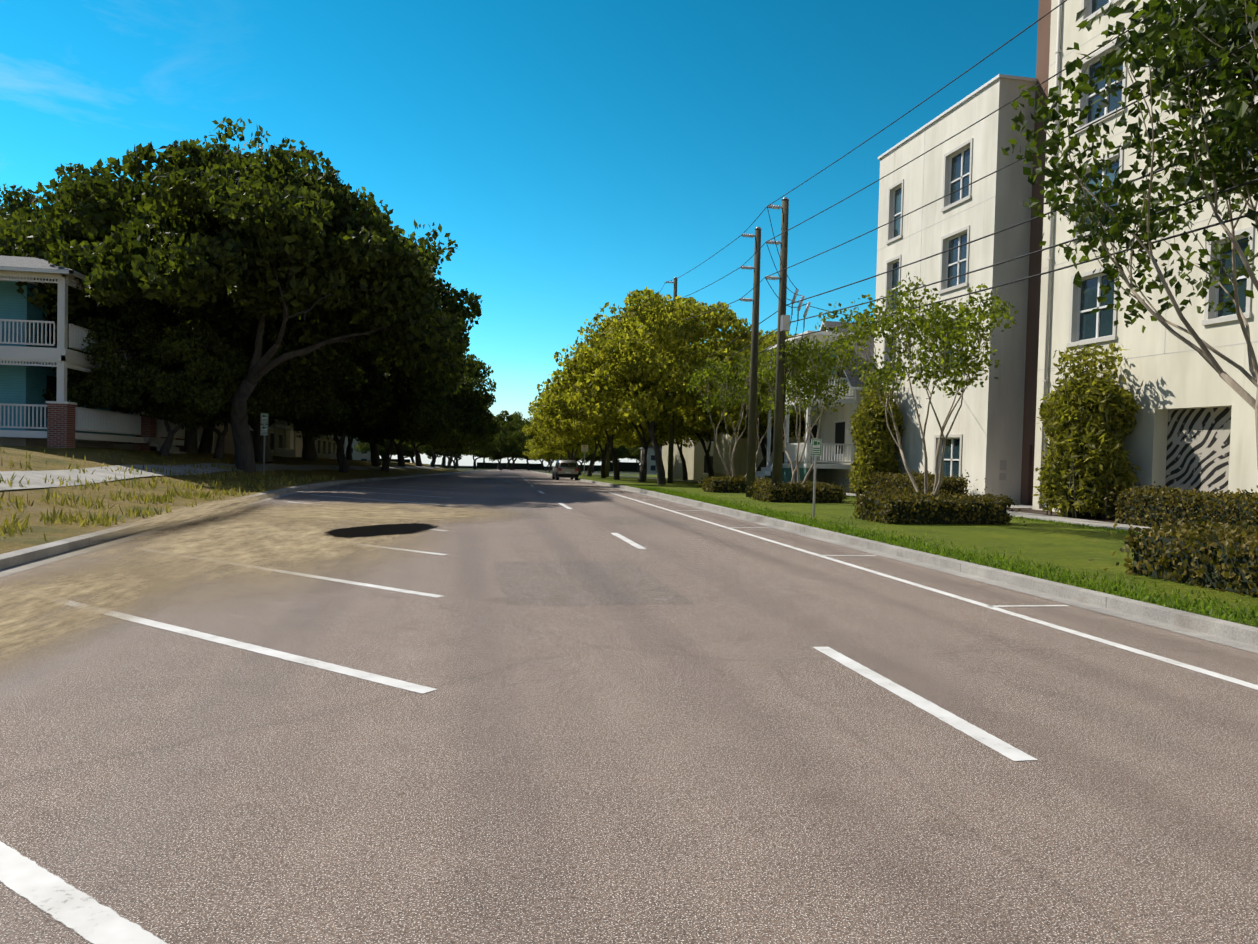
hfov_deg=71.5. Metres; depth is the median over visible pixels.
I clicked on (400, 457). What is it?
oak
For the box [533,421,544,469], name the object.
oak
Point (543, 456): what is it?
oak
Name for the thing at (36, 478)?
sidewalk
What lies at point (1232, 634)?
kerb
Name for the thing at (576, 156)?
sky
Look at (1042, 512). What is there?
sidewalk
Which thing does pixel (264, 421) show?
sign
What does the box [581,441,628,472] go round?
oak
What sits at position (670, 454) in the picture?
pole
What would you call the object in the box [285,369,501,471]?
oak
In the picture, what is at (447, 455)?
oak
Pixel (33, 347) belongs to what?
blue house
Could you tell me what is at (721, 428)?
oak
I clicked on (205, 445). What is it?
oak
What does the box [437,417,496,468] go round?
oak
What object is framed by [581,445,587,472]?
sign
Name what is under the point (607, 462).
pole
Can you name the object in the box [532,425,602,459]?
oak
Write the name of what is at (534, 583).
road patches
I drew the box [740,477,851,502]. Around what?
hedge
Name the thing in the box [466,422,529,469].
oak
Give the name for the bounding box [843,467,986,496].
hedge
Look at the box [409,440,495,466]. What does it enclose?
oak
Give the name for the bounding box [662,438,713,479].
building
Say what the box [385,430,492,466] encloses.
oak
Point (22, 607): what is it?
sand
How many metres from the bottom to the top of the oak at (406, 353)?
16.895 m
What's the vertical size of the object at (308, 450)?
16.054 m
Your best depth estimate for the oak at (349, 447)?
107.28 m
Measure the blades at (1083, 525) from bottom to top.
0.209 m
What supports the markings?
on the road
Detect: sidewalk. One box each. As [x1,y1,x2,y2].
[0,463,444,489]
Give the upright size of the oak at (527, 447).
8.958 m
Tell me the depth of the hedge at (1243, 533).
11.31 m
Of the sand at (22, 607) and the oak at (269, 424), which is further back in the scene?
the oak at (269, 424)
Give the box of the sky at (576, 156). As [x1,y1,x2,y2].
[0,0,1038,466]
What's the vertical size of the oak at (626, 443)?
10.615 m
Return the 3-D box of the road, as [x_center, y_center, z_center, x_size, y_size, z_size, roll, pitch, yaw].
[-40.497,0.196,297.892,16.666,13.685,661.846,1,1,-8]
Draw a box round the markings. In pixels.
[0,475,1257,943]
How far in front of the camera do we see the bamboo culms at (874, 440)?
36.37 m
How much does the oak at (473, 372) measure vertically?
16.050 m
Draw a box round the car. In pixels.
[552,460,578,479]
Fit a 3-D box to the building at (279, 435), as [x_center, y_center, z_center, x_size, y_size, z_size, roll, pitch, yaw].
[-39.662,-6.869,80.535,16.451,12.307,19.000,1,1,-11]
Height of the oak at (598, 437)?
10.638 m
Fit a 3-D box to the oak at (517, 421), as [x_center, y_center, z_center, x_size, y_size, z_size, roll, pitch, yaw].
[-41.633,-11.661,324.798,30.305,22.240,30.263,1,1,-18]
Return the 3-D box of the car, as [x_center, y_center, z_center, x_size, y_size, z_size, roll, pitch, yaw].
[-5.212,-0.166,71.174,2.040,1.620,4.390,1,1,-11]
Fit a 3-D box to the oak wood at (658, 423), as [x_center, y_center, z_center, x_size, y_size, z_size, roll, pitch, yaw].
[1.528,-4.901,58.508,13.504,11.198,14.258,1,1,-14]
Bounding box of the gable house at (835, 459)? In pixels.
[755,321,873,491]
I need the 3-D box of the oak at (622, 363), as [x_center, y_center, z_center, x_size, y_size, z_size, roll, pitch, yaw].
[1.916,-4.602,48.163,12.382,10.615,12.301,1,1,-15]
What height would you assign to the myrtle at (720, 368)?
5.961 m
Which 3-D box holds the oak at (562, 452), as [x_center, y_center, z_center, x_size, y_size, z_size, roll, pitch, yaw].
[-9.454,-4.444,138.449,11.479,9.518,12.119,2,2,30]
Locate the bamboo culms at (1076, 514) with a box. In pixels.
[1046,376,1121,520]
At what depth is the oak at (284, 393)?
41.33 m
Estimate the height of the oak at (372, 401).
11.238 m
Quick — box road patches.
[491,497,695,605]
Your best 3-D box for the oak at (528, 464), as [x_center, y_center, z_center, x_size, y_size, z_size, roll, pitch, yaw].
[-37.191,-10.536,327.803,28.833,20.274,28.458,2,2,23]
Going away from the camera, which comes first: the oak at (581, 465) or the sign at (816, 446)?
the sign at (816, 446)
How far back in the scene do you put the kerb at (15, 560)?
13.69 m
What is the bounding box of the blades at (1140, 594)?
[631,486,1257,627]
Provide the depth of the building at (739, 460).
67.19 m
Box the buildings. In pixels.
[343,435,661,473]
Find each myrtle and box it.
[685,342,776,477]
[757,329,867,483]
[815,272,1018,496]
[1001,0,1257,466]
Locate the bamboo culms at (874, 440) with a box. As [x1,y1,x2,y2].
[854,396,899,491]
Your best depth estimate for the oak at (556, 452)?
155.81 m
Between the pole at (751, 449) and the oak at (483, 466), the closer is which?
the pole at (751, 449)
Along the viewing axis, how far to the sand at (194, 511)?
18.23 m
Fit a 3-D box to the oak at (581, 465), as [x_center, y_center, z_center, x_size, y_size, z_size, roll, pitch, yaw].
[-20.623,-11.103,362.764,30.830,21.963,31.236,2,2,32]
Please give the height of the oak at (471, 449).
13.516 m
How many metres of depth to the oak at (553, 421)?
67.03 m
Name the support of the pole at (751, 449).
on the lawn at (1072, 548)
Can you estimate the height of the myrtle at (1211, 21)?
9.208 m
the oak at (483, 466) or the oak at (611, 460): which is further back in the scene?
the oak at (483, 466)
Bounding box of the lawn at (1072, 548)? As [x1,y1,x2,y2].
[549,473,1257,627]
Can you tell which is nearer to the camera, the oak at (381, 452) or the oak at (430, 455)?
the oak at (381, 452)
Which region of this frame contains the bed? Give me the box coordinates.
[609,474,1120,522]
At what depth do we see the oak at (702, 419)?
50.33 m
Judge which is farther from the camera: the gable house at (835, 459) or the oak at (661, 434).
the oak at (661, 434)
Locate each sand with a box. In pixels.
[0,501,456,628]
[0,559,196,683]
[72,492,280,539]
[186,502,532,525]
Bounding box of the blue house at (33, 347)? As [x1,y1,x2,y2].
[0,245,185,453]
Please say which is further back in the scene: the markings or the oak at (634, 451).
the oak at (634, 451)
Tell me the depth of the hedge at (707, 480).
35.23 m
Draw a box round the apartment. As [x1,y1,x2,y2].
[873,0,1257,518]
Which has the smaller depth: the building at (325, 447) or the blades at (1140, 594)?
the blades at (1140, 594)
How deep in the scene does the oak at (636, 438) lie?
74.25 m
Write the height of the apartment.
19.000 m
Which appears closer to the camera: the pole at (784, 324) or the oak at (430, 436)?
the pole at (784, 324)
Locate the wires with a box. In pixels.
[660,0,1257,376]
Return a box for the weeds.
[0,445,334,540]
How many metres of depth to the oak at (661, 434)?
65.09 m
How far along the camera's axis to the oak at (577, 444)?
106.28 m
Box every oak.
[0,117,482,463]
[0,139,453,472]
[0,162,119,251]
[41,297,282,455]
[51,253,367,453]
[108,327,351,459]
[198,365,356,452]
[228,337,457,472]
[250,417,275,429]
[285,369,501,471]
[292,417,317,457]
[327,429,359,459]
[354,377,479,466]
[354,439,439,457]
[369,346,493,465]
[379,448,385,454]
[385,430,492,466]
[394,412,503,467]
[409,394,501,466]
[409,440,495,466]
[419,443,493,466]
[420,452,465,458]
[421,449,482,468]
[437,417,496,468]
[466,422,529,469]
[482,456,488,468]
[495,410,533,469]
[497,416,538,469]
[507,414,528,468]
[521,418,619,474]
[523,445,562,470]
[526,426,600,459]
[528,384,650,477]
[529,440,567,471]
[530,437,575,469]
[532,360,684,479]
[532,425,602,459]
[532,440,585,459]
[533,383,638,475]
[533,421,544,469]
[545,286,775,484]
[570,458,583,471]
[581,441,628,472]
[601,455,637,471]
[622,426,707,479]
[626,442,661,462]
[627,456,639,471]
[639,415,747,478]
[665,329,805,470]
[696,330,803,478]
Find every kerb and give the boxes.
[0,469,495,576]
[522,469,1257,652]
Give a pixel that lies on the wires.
(1198, 199)
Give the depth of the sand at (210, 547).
13.47 m
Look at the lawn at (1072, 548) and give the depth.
16.95 m
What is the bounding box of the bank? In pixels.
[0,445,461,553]
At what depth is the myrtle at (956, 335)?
20.66 m
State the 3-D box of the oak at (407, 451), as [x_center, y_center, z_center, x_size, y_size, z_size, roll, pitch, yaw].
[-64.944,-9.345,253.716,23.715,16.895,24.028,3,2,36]
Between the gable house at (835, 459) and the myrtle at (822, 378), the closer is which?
the myrtle at (822, 378)
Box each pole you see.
[606,443,609,476]
[666,277,677,482]
[740,227,761,496]
[765,197,810,486]
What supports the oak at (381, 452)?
on the ground at (551, 471)
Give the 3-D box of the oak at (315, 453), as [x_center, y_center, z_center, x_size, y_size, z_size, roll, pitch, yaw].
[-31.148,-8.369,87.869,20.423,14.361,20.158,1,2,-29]
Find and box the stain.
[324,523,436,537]
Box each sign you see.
[260,413,267,474]
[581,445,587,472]
[811,438,821,516]
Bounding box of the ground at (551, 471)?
[449,468,1155,534]
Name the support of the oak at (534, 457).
on the ground at (551, 471)
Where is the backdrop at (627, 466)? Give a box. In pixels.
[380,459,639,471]
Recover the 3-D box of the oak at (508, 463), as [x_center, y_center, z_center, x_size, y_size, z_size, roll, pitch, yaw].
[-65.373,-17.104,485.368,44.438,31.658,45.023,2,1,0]
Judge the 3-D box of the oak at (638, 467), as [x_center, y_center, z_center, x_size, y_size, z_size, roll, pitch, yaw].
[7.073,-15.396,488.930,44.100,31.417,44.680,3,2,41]
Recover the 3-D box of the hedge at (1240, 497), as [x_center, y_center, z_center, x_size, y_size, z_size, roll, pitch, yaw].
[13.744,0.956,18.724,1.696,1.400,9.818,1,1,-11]
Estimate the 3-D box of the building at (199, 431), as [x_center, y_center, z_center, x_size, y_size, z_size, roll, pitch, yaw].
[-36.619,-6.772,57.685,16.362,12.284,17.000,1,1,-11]
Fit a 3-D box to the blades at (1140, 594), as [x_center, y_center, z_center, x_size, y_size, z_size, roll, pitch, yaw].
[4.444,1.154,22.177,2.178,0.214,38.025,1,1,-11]
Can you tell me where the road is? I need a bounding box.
[0,469,1257,943]
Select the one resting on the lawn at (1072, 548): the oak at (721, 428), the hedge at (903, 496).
the hedge at (903, 496)
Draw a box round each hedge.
[698,473,771,492]
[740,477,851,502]
[836,488,1025,524]
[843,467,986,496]
[1080,481,1257,529]
[1089,512,1257,595]
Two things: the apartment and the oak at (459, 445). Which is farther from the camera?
the oak at (459, 445)
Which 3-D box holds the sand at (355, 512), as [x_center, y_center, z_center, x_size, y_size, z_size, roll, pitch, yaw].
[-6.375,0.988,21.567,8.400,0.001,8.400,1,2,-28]
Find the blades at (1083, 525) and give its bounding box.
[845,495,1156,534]

